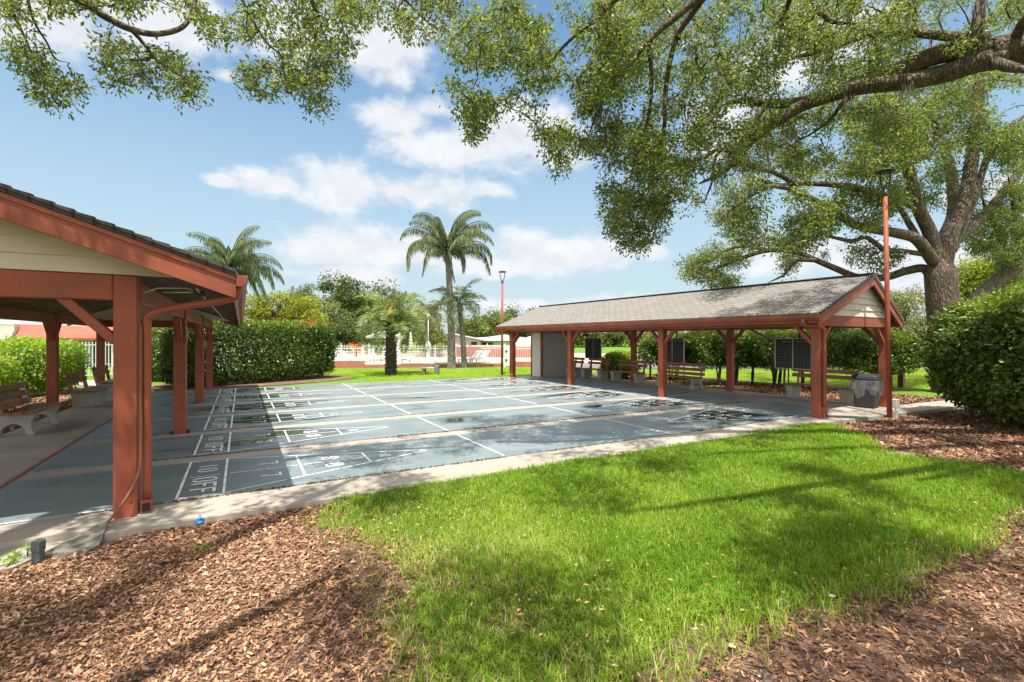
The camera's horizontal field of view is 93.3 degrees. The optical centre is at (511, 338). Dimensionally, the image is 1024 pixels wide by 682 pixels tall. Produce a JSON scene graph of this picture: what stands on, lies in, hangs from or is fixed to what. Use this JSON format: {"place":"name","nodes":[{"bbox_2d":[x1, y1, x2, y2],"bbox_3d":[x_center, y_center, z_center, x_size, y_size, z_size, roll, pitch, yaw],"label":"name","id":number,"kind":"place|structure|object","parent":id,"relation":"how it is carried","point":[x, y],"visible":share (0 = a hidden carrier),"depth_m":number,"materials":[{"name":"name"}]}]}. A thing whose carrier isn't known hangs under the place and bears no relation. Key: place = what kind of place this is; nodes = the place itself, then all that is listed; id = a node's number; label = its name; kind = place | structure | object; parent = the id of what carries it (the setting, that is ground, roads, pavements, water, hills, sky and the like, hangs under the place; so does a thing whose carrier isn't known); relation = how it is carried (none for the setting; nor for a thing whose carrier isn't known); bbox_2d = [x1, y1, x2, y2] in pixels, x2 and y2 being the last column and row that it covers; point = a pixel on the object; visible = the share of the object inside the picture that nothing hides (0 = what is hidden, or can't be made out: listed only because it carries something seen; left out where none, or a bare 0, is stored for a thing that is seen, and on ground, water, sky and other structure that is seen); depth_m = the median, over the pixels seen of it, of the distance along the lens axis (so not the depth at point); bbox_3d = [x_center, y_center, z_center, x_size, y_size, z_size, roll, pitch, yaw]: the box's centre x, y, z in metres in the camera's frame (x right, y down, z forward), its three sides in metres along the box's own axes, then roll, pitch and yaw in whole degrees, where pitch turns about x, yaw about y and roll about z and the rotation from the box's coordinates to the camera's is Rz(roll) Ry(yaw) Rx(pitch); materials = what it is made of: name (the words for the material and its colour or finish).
{"place":"outdoors","nodes":[
{"label":"outdoors","id":0,"kind":"place"},
{"bbox_2d":[0,380,154,484],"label":"walkway","id":1,"kind":"structure","parent":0,"point":[21,450],"depth_m":8.95,"materials":[{"name":"concrete"}]},
{"bbox_2d":[0,381,64,435],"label":"park bench","id":2,"kind":"object","parent":1,"relation":"on","point":[25,415],"visible":1,"depth_m":9.34,"materials":[{"name":"concrete"}]},
{"bbox_2d":[65,370,111,407],"bbox_3d":[-11.645,1.350,13.310,0.693,0.923,1.700,0,0,-29],"label":"park bench","id":3,"kind":"object","parent":1,"relation":"on","point":[86,396],"visible":1,"depth_m":12.75,"materials":[{"name":"concrete"}]},
{"bbox_2d":[91,365,112,395],"bbox_3d":[-13.216,1.350,15.939,0.693,0.923,1.700,0,0,-27],"label":"park bench","id":4,"kind":"object","parent":1,"relation":"on","point":[109,381],"visible":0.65,"depth_m":15.35,"materials":[{"name":"concrete"}]},
{"bbox_2d":[330,367,530,381],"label":"grass","id":5,"kind":"structure","parent":0,"point":[379,375],"depth_m":25.78,"materials":[{"name":"green plant"}]},
{"bbox_2d":[223,353,655,365],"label":"pool deck","id":6,"kind":"structure","parent":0,"point":[444,359],"depth_m":37.55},
{"bbox_2d":[340,344,456,356],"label":"back fence","id":7,"kind":"object","parent":6,"relation":"on","point":[443,354],"visible":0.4,"depth_m":45.61,"materials":[{"name":"white plastic"}]},
{"bbox_2d":[426,314,430,361],"bbox_3d":[-6.231,-0.075,36.000,0.440,3.550,0.418,0,0,-29],"label":"pool lamp","id":8,"kind":"object","parent":6,"relation":"on","point":[428,354],"visible":0.69,"depth_m":35.88,"materials":[{"name":"white plastic"}]},
{"bbox_2d":[467,350,489,363],"bbox_3d":[-2.323,1.263,33.505,0.600,0.875,1.913,0,0,40],"label":"sun lounger","id":9,"kind":"object","parent":6,"relation":"on","point":[482,355],"visible":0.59,"depth_m":33.90,"materials":[{"name":"white plastic"}]},
{"bbox_2d":[456,344,530,357],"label":"back wall","id":10,"kind":"structure","parent":6,"relation":"on","point":[523,353],"depth_m":44.08,"materials":[{"name":"pink paint"}]},
{"bbox_2d":[0,375,962,549],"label":"concrete pad","id":11,"kind":"object","parent":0,"point":[178,514],"visible":0.31,"depth_m":7.16,"materials":[{"name":"grey concrete"}]},
{"bbox_2d":[52,519,108,557],"bbox_3d":[-3.956,1.815,4.393,0.380,0.140,0.430,0,0,-29],"label":"concrete wedge","id":12,"kind":"object","parent":11,"relation":"on","point":[79,542],"visible":0.75,"depth_m":4.41,"materials":[{"name":"grey concrete"}]},
{"bbox_2d":[0,183,247,523],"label":"pavilion","id":13,"kind":"structure","parent":11,"relation":"on","point":[60,265],"depth_m":4.91,"materials":[{"name":"red paint"}]},
{"bbox_2d":[152,376,566,397],"bbox_3d":[-4.704,1.813,19.372,15.750,0.034,1.880,0,0,-29],"label":"shuffleboard court","id":14,"kind":"object","parent":11,"relation":"on","point":[164,394],"visible":0.93,"depth_m":18.18,"materials":[{"name":"paint"}]},
{"bbox_2d":[110,382,641,420],"bbox_3d":[-2.416,1.813,15.278,15.750,0.034,1.880,0,0,-29],"label":"shuffleboard court","id":15,"kind":"object","parent":11,"relation":"on","point":[201,410],"visible":0.98,"depth_m":14.07,"materials":[{"name":"paint"}]},
{"bbox_2d":[152,378,601,406],"bbox_3d":[-3.560,1.813,17.325,15.750,0.034,1.880,0,0,-29],"label":"shuffleboard court","id":16,"kind":"object","parent":11,"relation":"on","point":[265,397],"visible":0.95,"depth_m":16.16,"materials":[{"name":"paint"}]},
{"bbox_2d":[78,387,691,440],"bbox_3d":[-1.272,1.813,13.231,15.750,0.034,1.880,0,0,-29],"label":"shuffleboard court","id":17,"kind":"object","parent":11,"relation":"on","point":[159,427],"visible":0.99,"depth_m":11.94,"materials":[{"name":"paint"}]},
{"bbox_2d":[27,394,756,473],"bbox_3d":[-0.128,1.813,11.184,15.750,0.034,1.880,0,0,-29],"label":"shuffleboard court","id":18,"kind":"object","parent":11,"relation":"on","point":[85,455],"visible":1,"depth_m":9.47,"materials":[{"name":"paint"}]},
{"bbox_2d":[0,402,843,525],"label":"shuffleboard court","id":19,"kind":"object","parent":11,"relation":"on","point":[28,500],"visible":1,"depth_m":7.08,"materials":[{"name":"paint"}]},
{"bbox_2d":[75,378,809,515],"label":"leaf litter","id":20,"kind":"object","parent":11,"relation":"on","point":[212,496],"visible":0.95,"depth_m":8.13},
{"bbox_2d":[564,357,584,376],"bbox_3d":[3.007,1.359,23.233,0.693,0.923,0.850,0,0,-32],"label":"park bench","id":21,"kind":"object","parent":11,"relation":"on","point":[577,371],"visible":0.59,"depth_m":23.07,"materials":[{"name":"concrete"}]},
{"bbox_2d":[578,332,601,375],"bbox_3d":[3.687,0.720,23.718,0.090,2.200,2.101,0,0,-32],"label":"scoreboard","id":22,"kind":"object","parent":11,"relation":"on","point":[593,347],"visible":0.85,"depth_m":23.27,"materials":[{"name":"grey metal"}]},
{"bbox_2d":[579,358,610,379],"bbox_3d":[3.803,1.359,22.167,0.693,0.923,1.500,0,0,-32],"label":"park bench","id":23,"kind":"object","parent":11,"relation":"on","point":[601,373],"visible":0.97,"depth_m":22.22,"materials":[{"name":"concrete"}]},
{"bbox_2d":[608,359,647,382],"bbox_3d":[4.884,1.359,20.367,0.693,0.923,1.700,0,0,-32],"label":"park bench","id":24,"kind":"object","parent":11,"relation":"on","point":[638,377],"visible":1,"depth_m":20.31,"materials":[{"name":"concrete"}]},
{"bbox_2d":[667,331,684,384],"bbox_3d":[6.406,0.720,19.283,0.081,2.200,1.156,0,0,-32],"label":"scoreboard","id":25,"kind":"object","parent":11,"relation":"on","point":[676,349],"visible":0.64,"depth_m":19.08,"materials":[{"name":"grey metal"}]},
{"bbox_2d":[652,362,705,389],"bbox_3d":[6.216,1.359,18.046,0.693,0.923,1.950,0,0,-32],"label":"park bench","id":26,"kind":"object","parent":11,"relation":"on","point":[694,380],"visible":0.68,"depth_m":17.78,"materials":[{"name":"wood"}]},
{"bbox_2d":[493,272,903,418],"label":"pavilion","id":27,"kind":"structure","parent":11,"relation":"on","point":[820,308],"depth_m":14.10,"materials":[{"name":"red paint"}]},
{"bbox_2d":[750,330,810,397],"bbox_3d":[8.632,0.720,15.665,0.090,2.200,2.101,0,0,-32],"label":"scoreboard","id":28,"kind":"object","parent":11,"relation":"on","point":[792,353],"visible":0.87,"depth_m":15.24,"materials":[{"name":"grey metal"}]},
{"bbox_2d":[782,369,859,403],"bbox_3d":[9.116,1.359,14.335,0.693,0.923,1.850,0,0,-32],"label":"park bench","id":29,"kind":"object","parent":11,"relation":"on","point":[846,394],"visible":0.74,"depth_m":14.18,"materials":[{"name":"concrete"}]},
{"bbox_2d":[851,373,883,408],"bbox_3d":[9.411,1.380,12.820,0.614,0.880,0.614,0,0,-37],"label":"waste bin","id":30,"kind":"object","parent":11,"relation":"on","point":[867,390],"visible":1,"depth_m":12.66,"materials":[{"name":"grey plastic"}]},
{"bbox_2d":[63,341,948,424],"bbox_3d":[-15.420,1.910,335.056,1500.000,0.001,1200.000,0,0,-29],"label":"ground","id":31,"kind":"structure","parent":0,"point":[921,391],"depth_m":23.16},
{"bbox_2d":[0,540,64,570],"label":"old slab","id":32,"kind":"structure","parent":31,"relation":"on","point":[51,546],"depth_m":4.19,"materials":[{"name":"concrete"}]},
{"bbox_2d":[0,552,24,565],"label":"weed","id":33,"kind":"object","parent":32,"relation":"on","point":[12,561],"visible":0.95,"depth_m":3.98,"materials":[{"name":"green plant"}]},
{"bbox_2d":[7,543,29,557],"bbox_3d":[-4.208,1.834,4.153,0.187,0.147,0.173,0,0,-6],"label":"weed","id":34,"kind":"object","parent":32,"relation":"on","point":[26,548],"visible":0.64,"depth_m":4.15,"materials":[{"name":"green plant"}]},
{"bbox_2d":[0,388,82,433],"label":"mulch bed","id":35,"kind":"object","parent":31,"relation":"on","point":[35,395],"depth_m":15.71,"materials":[{"name":"brown wood"}]},
{"bbox_2d":[0,352,24,402],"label":"lime hedge","id":36,"kind":"object","parent":35,"relation":"on","point":[8,367],"visible":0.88,"depth_m":13.51,"materials":[{"name":"green plant"}]},
{"bbox_2d":[1,392,72,435],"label":"bark chips","id":37,"kind":"object","parent":35,"relation":"on","point":[63,397],"visible":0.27,"depth_m":13.27,"materials":[{"name":"brown wood"}]},
{"bbox_2d":[0,335,91,393],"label":"lime hedge","id":38,"kind":"object","parent":35,"relation":"on","point":[29,352],"visible":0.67,"depth_m":15.82,"materials":[{"name":"green plant"}]},
{"bbox_2d":[34,340,112,375],"bbox_3d":[-21.850,0.995,22.250,0.115,1.830,6.529,0,0,31],"label":"picket fence","id":39,"kind":"object","parent":31,"relation":"on","point":[92,344],"visible":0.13,"depth_m":24.08,"materials":[{"name":"white plastic"}]},
{"bbox_2d":[0,391,155,488],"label":"joint strip","id":40,"kind":"object","parent":31,"relation":"on","point":[40,462],"visible":0.33,"depth_m":7.39,"materials":[{"name":"grey concrete"}]},
{"bbox_2d":[0,320,221,366],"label":"clubhouse","id":41,"kind":"structure","parent":31,"relation":"on","point":[79,333],"depth_m":31.68,"materials":[{"name":"white plastic"}]},
{"bbox_2d":[94,340,110,362],"bbox_3d":[-28.695,0.860,34.136,1.300,1.700,0.060,0,0,-24],"label":"door","id":42,"kind":"structure","parent":41,"relation":"in","point":[94,340],"depth_m":34.16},
{"bbox_2d":[184,225,284,367],"bbox_3d":[-17.374,-2.347,30.208,5.868,8.916,5.440,0,0,-29],"label":"palm tree","id":43,"kind":"object","parent":31,"relation":"on","point":[240,259],"visible":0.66,"depth_m":29.64,"materials":[{"name":"green plant"}]},
{"bbox_2d":[0,0,470,124],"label":"oak tree","id":44,"kind":"object","parent":31,"relation":"on","point":[293,77],"visible":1,"depth_m":5.25,"materials":[{"name":"green plant"}]},
{"bbox_2d":[153,375,355,391],"bbox_3d":[-11.285,1.885,21.370,4.923,0.001,8.384,0,0,38],"label":"mulch bed","id":45,"kind":"object","parent":31,"relation":"on","point":[225,385],"visible":0.44,"depth_m":20.31,"materials":[{"name":"soil"}]},
{"bbox_2d":[152,318,337,387],"bbox_3d":[-11.305,0.505,21.169,2.574,2.919,7.687,0,0,36],"label":"hedge","id":46,"kind":"object","parent":45,"relation":"on","point":[317,342],"visible":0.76,"depth_m":20.61,"materials":[{"name":"green plant"}]},
{"bbox_2d":[244,289,329,356],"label":"broadleaf tree","id":47,"kind":"object","parent":31,"relation":"on","point":[305,308],"visible":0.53,"depth_m":42.81,"materials":[{"name":"green plant"}]},
{"bbox_2d":[272,283,317,349],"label":"broadleaf tree","id":48,"kind":"object","parent":31,"relation":"on","point":[306,289],"visible":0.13,"depth_m":74.57,"materials":[{"name":"green plant"}]},
{"bbox_2d":[285,294,358,347],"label":"broadleaf tree","id":49,"kind":"object","parent":31,"relation":"on","point":[330,306],"visible":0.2,"depth_m":57.79,"materials":[{"name":"green plant"}]},
{"bbox_2d":[316,269,369,350],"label":"broadleaf tree","id":50,"kind":"object","parent":31,"relation":"on","point":[343,296],"visible":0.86,"depth_m":61.43,"materials":[{"name":"green plant"}]},
{"bbox_2d":[331,345,364,367],"bbox_3d":[-10.734,1.155,31.498,2.208,1.510,0.220,0,0,0],"label":"pool fence","id":51,"kind":"object","parent":31,"relation":"on","point":[347,364],"visible":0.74,"depth_m":31.39,"materials":[{"name":"paint"}]},
{"bbox_2d":[325,315,378,352],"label":"broadleaf tree","id":52,"kind":"object","parent":31,"relation":"on","point":[347,338],"visible":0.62,"depth_m":55.20,"materials":[{"name":"green plant"}]},
{"bbox_2d":[336,277,399,350],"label":"broadleaf tree","id":53,"kind":"object","parent":31,"relation":"on","point":[375,290],"visible":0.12,"depth_m":69.12,"materials":[{"name":"green plant"}]},
{"bbox_2d":[353,290,435,374],"bbox_3d":[-6.088,-0.216,25.150,4.298,4.651,3.941,0,0,-29],"label":"palm tree","id":54,"kind":"object","parent":31,"relation":"on","point":[388,315],"visible":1,"depth_m":24.81,"materials":[{"name":"green plant"}]},
{"bbox_2d":[376,286,427,341],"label":"broadleaf tree","id":55,"kind":"object","parent":31,"relation":"on","point":[398,293],"visible":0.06,"depth_m":82.18,"materials":[{"name":"green plant"}]},
{"bbox_2d":[381,304,446,352],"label":"broadleaf tree","id":56,"kind":"object","parent":31,"relation":"on","point":[413,333],"visible":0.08,"depth_m":59.22,"materials":[{"name":"green plant"}]},
{"bbox_2d":[409,298,445,356],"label":"palm tree","id":57,"kind":"object","parent":31,"relation":"on","point":[428,309],"visible":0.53,"depth_m":43.88,"materials":[{"name":"green plant"}]},
{"bbox_2d":[420,365,438,374],"bbox_3d":[-4.320,1.660,25.476,0.940,0.500,0.440,0,0,0],"label":"stone bench","id":58,"kind":"object","parent":31,"relation":"on","point":[436,369],"visible":0.88,"depth_m":25.28,"materials":[{"name":"stone"}]},
{"bbox_2d":[361,345,500,367],"bbox_3d":[-5.117,1.165,32.248,9.465,1.490,0.220,0,0,-9],"label":"pool fence","id":59,"kind":"object","parent":31,"relation":"on","point":[417,365],"visible":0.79,"depth_m":32.20,"materials":[{"name":"white metal"}]},
{"bbox_2d":[412,323,456,352],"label":"broadleaf tree","id":60,"kind":"object","parent":31,"relation":"on","point":[435,337],"visible":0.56,"depth_m":51.30,"materials":[{"name":"green plant"}]},
{"bbox_2d":[399,210,493,368],"bbox_3d":[-3.997,-3.103,30.306,5.779,10.433,6.096,0,0,-2],"label":"palm tree","id":61,"kind":"object","parent":31,"relation":"on","point":[436,246],"visible":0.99,"depth_m":29.84,"materials":[{"name":"green plant"}]},
{"bbox_2d":[430,332,484,352],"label":"house","id":62,"kind":"structure","parent":31,"relation":"on","point":[473,341],"depth_m":60.11,"materials":[{"name":"white paint"}]},
{"bbox_2d":[429,277,486,367],"bbox_3d":[-3.415,-0.929,30.844,4.090,6.088,3.490,0,0,-29],"label":"palm tree","id":63,"kind":"object","parent":31,"relation":"on","point":[459,306],"visible":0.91,"depth_m":30.76,"materials":[{"name":"green plant"}]},
{"bbox_2d":[447,315,490,337],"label":"broadleaf tree","id":64,"kind":"object","parent":31,"relation":"on","point":[472,328],"visible":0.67,"depth_m":72.44,"materials":[{"name":"green plant"}]},
{"bbox_2d":[471,304,513,336],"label":"broadleaf tree","id":65,"kind":"object","parent":31,"relation":"on","point":[495,320],"visible":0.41,"depth_m":78.11,"materials":[{"name":"green plant"}]},
{"bbox_2d":[479,335,524,344],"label":"house","id":66,"kind":"structure","parent":31,"relation":"on","point":[495,340],"depth_m":63.45,"materials":[{"name":"white paint"}]},
{"bbox_2d":[499,271,505,374],"bbox_3d":[-0.492,-0.781,24.763,0.410,5.382,0.410,0,0,-29],"label":"light pole","id":67,"kind":"object","parent":31,"relation":"on","point":[504,272],"visible":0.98,"depth_m":24.71,"materials":[{"name":"red metal"}]},
{"bbox_2d":[0,408,1023,681],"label":"mulch bed","id":68,"kind":"object","parent":31,"relation":"on","point":[858,644],"depth_m":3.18,"materials":[{"name":"wood"}]},
{"bbox_2d":[30,538,45,562],"bbox_3d":[-4.002,1.791,4.086,0.070,0.188,0.071,0,0,-5],"label":"utility box","id":69,"kind":"object","parent":68,"relation":"on","point":[37,548],"visible":0.95,"depth_m":4.06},
{"bbox_2d":[192,541,211,552],"bbox_3d":[-2.749,1.858,4.290,0.162,0.098,0.177,0,0,-29],"label":"weed","id":70,"kind":"object","parent":68,"relation":"on","point":[201,548],"visible":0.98,"depth_m":4.29,"materials":[{"name":"green plant"}]},
{"bbox_2d":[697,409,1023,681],"bbox_3d":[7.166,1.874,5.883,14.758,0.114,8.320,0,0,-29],"label":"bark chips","id":71,"kind":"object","parent":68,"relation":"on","point":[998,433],"visible":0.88,"depth_m":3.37,"materials":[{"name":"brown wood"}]},
{"bbox_2d":[874,168,899,418],"bbox_3d":[8.827,-1.055,11.416,0.485,5.883,0.410,0,0,-29],"label":"light pole","id":72,"kind":"object","parent":68,"relation":"on","point":[891,403],"visible":0.98,"depth_m":11.36,"materials":[{"name":"red metal"}]},
{"bbox_2d":[919,284,1023,423],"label":"rounded bush","id":73,"kind":"object","parent":68,"relation":"on","point":[973,352],"visible":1,"depth_m":10.30,"materials":[{"name":"green plant"}]},
{"bbox_2d":[504,301,524,337],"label":"broadleaf tree","id":74,"kind":"object","parent":31,"relation":"on","point":[512,312],"visible":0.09,"depth_m":94.90,"materials":[{"name":"green plant"}]},
{"bbox_2d":[516,346,530,366],"bbox_3d":[0.985,1.180,32.686,1.752,1.460,0.220,0,0,0],"label":"pool fence","id":75,"kind":"object","parent":31,"relation":"on","point":[520,363],"visible":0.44,"depth_m":32.58,"materials":[{"name":"white paint"}]},
{"bbox_2d":[503,344,509,366],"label":"pool gate","id":76,"kind":"structure","parent":75,"relation":"attached to","point":[506,356],"depth_m":32.66,"materials":[{"name":"white plastic"}]},
{"bbox_2d":[516,336,530,345],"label":"gazebo","id":77,"kind":"object","parent":31,"relation":"on","point":[526,341],"visible":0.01,"depth_m":44.65,"materials":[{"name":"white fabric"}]},
{"bbox_2d":[574,332,607,347],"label":"broadleaf tree","id":78,"kind":"object","parent":31,"relation":"on","point":[580,340],"visible":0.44,"depth_m":102.80,"materials":[{"name":"green plant"}]},
{"bbox_2d":[601,332,626,346],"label":"broadleaf tree","id":79,"kind":"object","parent":31,"relation":"on","point":[613,339],"visible":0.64,"depth_m":110.28,"materials":[{"name":"green plant"}]},
{"bbox_2d":[622,331,657,345],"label":"broadleaf tree","id":80,"kind":"object","parent":31,"relation":"on","point":[644,334],"visible":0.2,"depth_m":104.94,"materials":[{"name":"green plant"}]},
{"bbox_2d":[432,0,1023,259],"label":"oak tree","id":81,"kind":"object","parent":31,"relation":"on","point":[973,49],"visible":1,"depth_m":7.93,"materials":[{"name":"green plant"}]},
{"bbox_2d":[592,369,930,388],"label":"grass","id":82,"kind":"structure","parent":31,"relation":"on","point":[912,377],"depth_m":23.44,"materials":[{"name":"green plant"}]},
{"bbox_2d":[592,373,946,404],"bbox_3d":[8.493,1.885,20.470,4.400,0.001,14.550,0,0,-29],"label":"mulch bed","id":83,"kind":"object","parent":31,"relation":"on","point":[827,394],"visible":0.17,"depth_m":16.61,"materials":[{"name":"brown wood"}]},
{"bbox_2d":[599,350,640,378],"bbox_3d":[4.976,1.234,22.476,2.218,1.458,1.590,0,0,-29],"label":"shrub","id":84,"kind":"object","parent":83,"relation":"on","point":[614,357],"visible":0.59,"depth_m":22.02,"materials":[{"name":"green plant"}]},
{"bbox_2d":[637,332,688,378],"bbox_3d":[7.293,0.806,21.970,3.163,2.310,1.945,0,0,0],"label":"stemmed hedge","id":85,"kind":"object","parent":83,"relation":"on","point":[649,348],"visible":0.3,"depth_m":21.67,"materials":[{"name":"green plant"}]},
{"bbox_2d":[678,330,768,385],"bbox_3d":[8.888,0.761,19.574,4.258,2.393,2.068,0,0,0],"label":"stemmed hedge","id":86,"kind":"object","parent":83,"relation":"on","point":[707,348],"visible":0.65,"depth_m":19.01,"materials":[{"name":"green plant"}]},
{"bbox_2d":[744,329,845,387],"bbox_3d":[10.871,0.777,18.578,3.630,2.356,2.051,0,0,0],"label":"stemmed hedge","id":87,"kind":"object","parent":83,"relation":"on","point":[763,350],"visible":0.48,"depth_m":18.14,"materials":[{"name":"green plant"}]},
{"bbox_2d":[807,328,857,335],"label":"broadleaf tree","id":88,"kind":"object","parent":31,"relation":"on","point":[839,330],"visible":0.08,"depth_m":90.58,"materials":[{"name":"green plant"}]},
{"bbox_2d":[672,0,1023,393],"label":"oak tree","id":89,"kind":"object","parent":31,"relation":"on","point":[937,250],"visible":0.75,"depth_m":16.32,"materials":[{"name":"green plant"}]},
{"bbox_2d":[831,328,927,389],"bbox_3d":[13.615,0.777,17.991,2.822,2.364,2.258,0,0,0],"label":"stemmed hedge","id":90,"kind":"object","parent":31,"relation":"on","point":[858,346],"visible":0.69,"depth_m":17.39,"materials":[{"name":"green plant"}]},
{"bbox_2d":[860,283,925,330],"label":"broadleaf tree","id":91,"kind":"object","parent":31,"relation":"on","point":[902,304],"visible":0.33,"depth_m":62.27,"materials":[{"name":"green plant"}]},
{"bbox_2d":[893,372,904,387],"bbox_3d":[14.647,1.510,18.652,1.094,0.780,0.222,0,0,-11],"label":"garden post","id":92,"kind":"object","parent":31,"relation":"on","point":[901,380],"visible":0.48,"depth_m":18.67,"materials":[{"name":"red paint"}]},
{"bbox_2d":[898,310,926,347],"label":"broadleaf tree","id":93,"kind":"object","parent":31,"relation":"on","point":[919,330],"visible":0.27,"depth_m":57.43,"materials":[{"name":"green plant"}]},
{"bbox_2d":[945,158,1023,299],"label":"oak tree","id":94,"kind":"object","parent":31,"relation":"on","point":[1008,263],"visible":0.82,"depth_m":19.50,"materials":[{"name":"green plant"}]},
{"bbox_2d":[956,254,1023,300],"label":"broadleaf tree","id":95,"kind":"object","parent":31,"relation":"on","point":[972,275],"visible":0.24,"depth_m":35.07,"materials":[{"name":"green plant"}]},
{"bbox_2d":[0,0,1023,339],"label":"sky","id":96,"kind":"structure","parent":0,"point":[342,193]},
{"bbox_2d":[274,420,1023,681],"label":"lawn","id":97,"kind":"structure","parent":0,"point":[690,648],"depth_m":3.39,"materials":[{"name":"plant"}]},
{"bbox_2d":[326,415,1003,681],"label":"fallen leaves","id":98,"kind":"object","parent":97,"relation":"on","point":[638,674],"visible":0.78,"depth_m":4.37,"materials":[{"name":"brown plant"}]},
{"bbox_2d":[576,357,926,369],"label":"road","id":99,"kind":"structure","parent":0,"point":[652,367],"depth_m":31.80,"materials":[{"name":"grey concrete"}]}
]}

